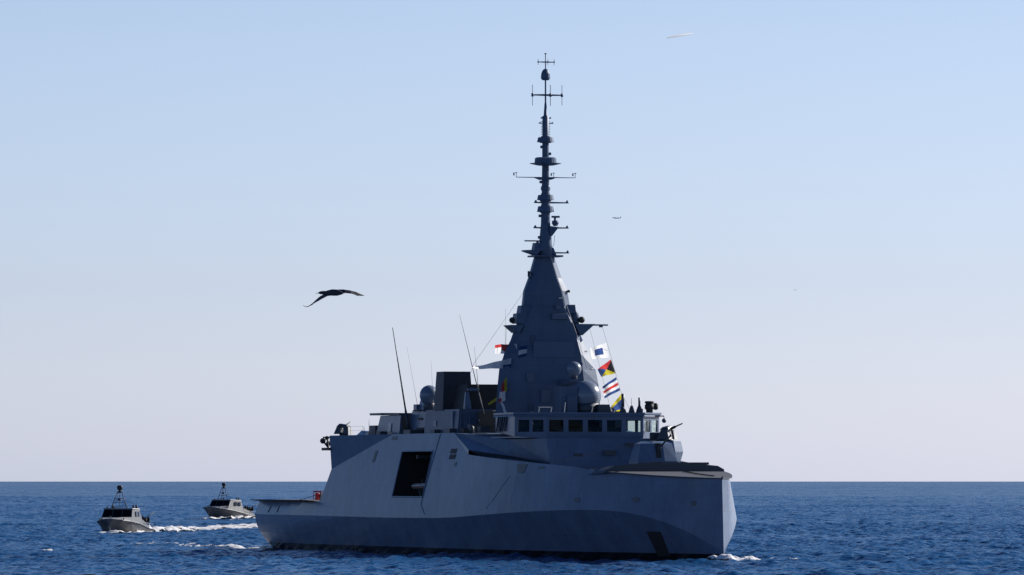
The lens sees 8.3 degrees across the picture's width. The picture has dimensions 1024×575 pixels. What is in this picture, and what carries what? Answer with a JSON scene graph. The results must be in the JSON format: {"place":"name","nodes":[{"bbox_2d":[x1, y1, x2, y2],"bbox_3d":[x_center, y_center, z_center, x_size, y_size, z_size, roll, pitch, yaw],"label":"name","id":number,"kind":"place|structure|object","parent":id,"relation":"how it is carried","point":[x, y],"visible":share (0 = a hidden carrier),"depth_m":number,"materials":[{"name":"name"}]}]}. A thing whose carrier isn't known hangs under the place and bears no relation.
{"place":"outdoors","nodes":[
{"label":"outdoors","id":0,"kind":"place"},
{"bbox_2d":[303,289,363,306],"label":"bird","id":1,"kind":"object","parent":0,"point":[333,292],"visible":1,"depth_m":139.97},
{"bbox_2d":[0,482,1023,574],"bbox_3d":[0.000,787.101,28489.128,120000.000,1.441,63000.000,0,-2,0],"label":"sea","id":2,"kind":"structure","parent":0,"point":[895,528],"depth_m":794.71,"materials":[{"name":"liquid"}]},
{"bbox_2d":[99,530,151,532],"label":"bow spray","id":3,"kind":"object","parent":2,"relation":"on","point":[115,531],"visible":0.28,"depth_m":884.52,"materials":[{"name":"white liquid"}]},
{"bbox_2d":[97,485,154,533],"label":"patrol boat","id":4,"kind":"object","parent":2,"relation":"on","point":[126,519],"visible":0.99,"depth_m":890.04,"materials":[{"name":"grey paint"}]},
{"bbox_2d":[148,523,257,531],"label":"boat wake","id":5,"kind":"object","parent":2,"relation":"on","point":[179,528],"visible":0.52,"depth_m":940.14,"materials":[{"name":"white liquid"}]},
{"bbox_2d":[179,544,270,548],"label":"stern foam","id":6,"kind":"object","parent":2,"relation":"on","point":[234,546],"visible":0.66,"depth_m":697.98,"materials":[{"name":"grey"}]},
{"bbox_2d":[199,515,252,518],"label":"bow spray","id":7,"kind":"object","parent":2,"relation":"on","point":[238,517],"visible":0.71,"depth_m":1204.87,"materials":[{"name":"white liquid"}]},
{"bbox_2d":[203,483,258,518],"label":"patrol boat","id":8,"kind":"object","parent":2,"relation":"on","point":[219,507],"visible":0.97,"depth_m":1207.16,"materials":[{"name":"grey paint"}]},
{"bbox_2d":[250,53,736,560],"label":"frigate","id":9,"kind":"object","parent":2,"relation":"on","point":[558,459],"visible":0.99,"depth_m":619.39,"materials":[{"name":"grey metal"}]},
{"bbox_2d":[313,491,322,499],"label":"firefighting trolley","id":10,"kind":"object","parent":9,"relation":"on","point":[317,496],"visible":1,"depth_m":668.03,"materials":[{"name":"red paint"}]},
{"bbox_2d":[412,479,425,495],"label":"inflatable boat","id":11,"kind":"object","parent":9,"relation":"on","point":[419,487],"visible":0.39,"depth_m":636.97,"materials":[{"name":"grey rubber"}]},
{"bbox_2d":[472,358,510,368],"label":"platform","id":12,"kind":"object","parent":9,"relation":"attached to","point":[500,364],"visible":1,"depth_m":621.59,"materials":[{"name":"grey metal"}]},
{"bbox_2d":[499,391,504,402],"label":"signal flag","id":13,"kind":"object","parent":9,"relation":"attached to","point":[501,396],"visible":1,"depth_m":619.92,"materials":[{"name":"white fabric"}]},
{"bbox_2d":[500,402,506,412],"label":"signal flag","id":14,"kind":"object","parent":9,"relation":"attached to","point":[504,409],"visible":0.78,"depth_m":619.13,"materials":[{"name":"fabric"}]},
{"bbox_2d":[501,376,506,391],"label":"signal flag","id":15,"kind":"object","parent":9,"relation":"attached to","point":[504,386],"visible":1,"depth_m":620.25,"materials":[{"name":"fabric"}]},
{"bbox_2d":[495,344,516,353],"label":"signal flag","id":16,"kind":"object","parent":9,"relation":"attached to","point":[500,348],"visible":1,"depth_m":623.34,"materials":[{"name":"white fabric"}]},
{"bbox_2d":[518,345,527,357],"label":"signal flag","id":17,"kind":"object","parent":9,"relation":"attached to","point":[522,351],"visible":1,"depth_m":620.93,"materials":[{"name":"blue fabric"}]},
{"bbox_2d":[590,343,608,358],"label":"signal flag","id":18,"kind":"object","parent":9,"relation":"attached to","point":[601,351],"visible":1,"depth_m":622.85,"materials":[{"name":"white fabric"}]},
{"bbox_2d":[598,360,614,376],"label":"signal flag","id":19,"kind":"object","parent":9,"relation":"attached to","point":[607,368],"visible":1,"depth_m":620.17,"materials":[{"name":"multicoloured fabric"}]},
{"bbox_2d":[602,377,619,397],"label":"signal flag","id":20,"kind":"object","parent":9,"relation":"attached to","point":[611,387],"visible":1,"depth_m":617.76,"materials":[{"name":"fabric"}]},
{"bbox_2d":[610,395,620,410],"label":"signal flag","id":21,"kind":"object","parent":9,"relation":"attached to","point":[616,405],"visible":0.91,"depth_m":615.58,"materials":[{"name":"multicoloured fabric"}]},
{"bbox_2d":[706,554,773,560],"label":"bow wave","id":22,"kind":"object","parent":2,"relation":"on","point":[722,556],"visible":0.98,"depth_m":569.90,"materials":[{"name":"white liquid"}]},
{"bbox_2d":[0,0,1023,481],"label":"sky","id":23,"kind":"structure","parent":0,"point":[179,179],"materials":[{"name":"blue"}]},
{"bbox_2d":[667,33,692,37],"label":"contrail","id":24,"kind":"object","parent":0,"point":[680,35],"visible":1,"depth_m":22046.71,"materials":[{"name":"white"}]},
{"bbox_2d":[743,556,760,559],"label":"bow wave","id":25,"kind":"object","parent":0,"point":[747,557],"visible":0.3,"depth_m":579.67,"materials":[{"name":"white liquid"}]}
]}

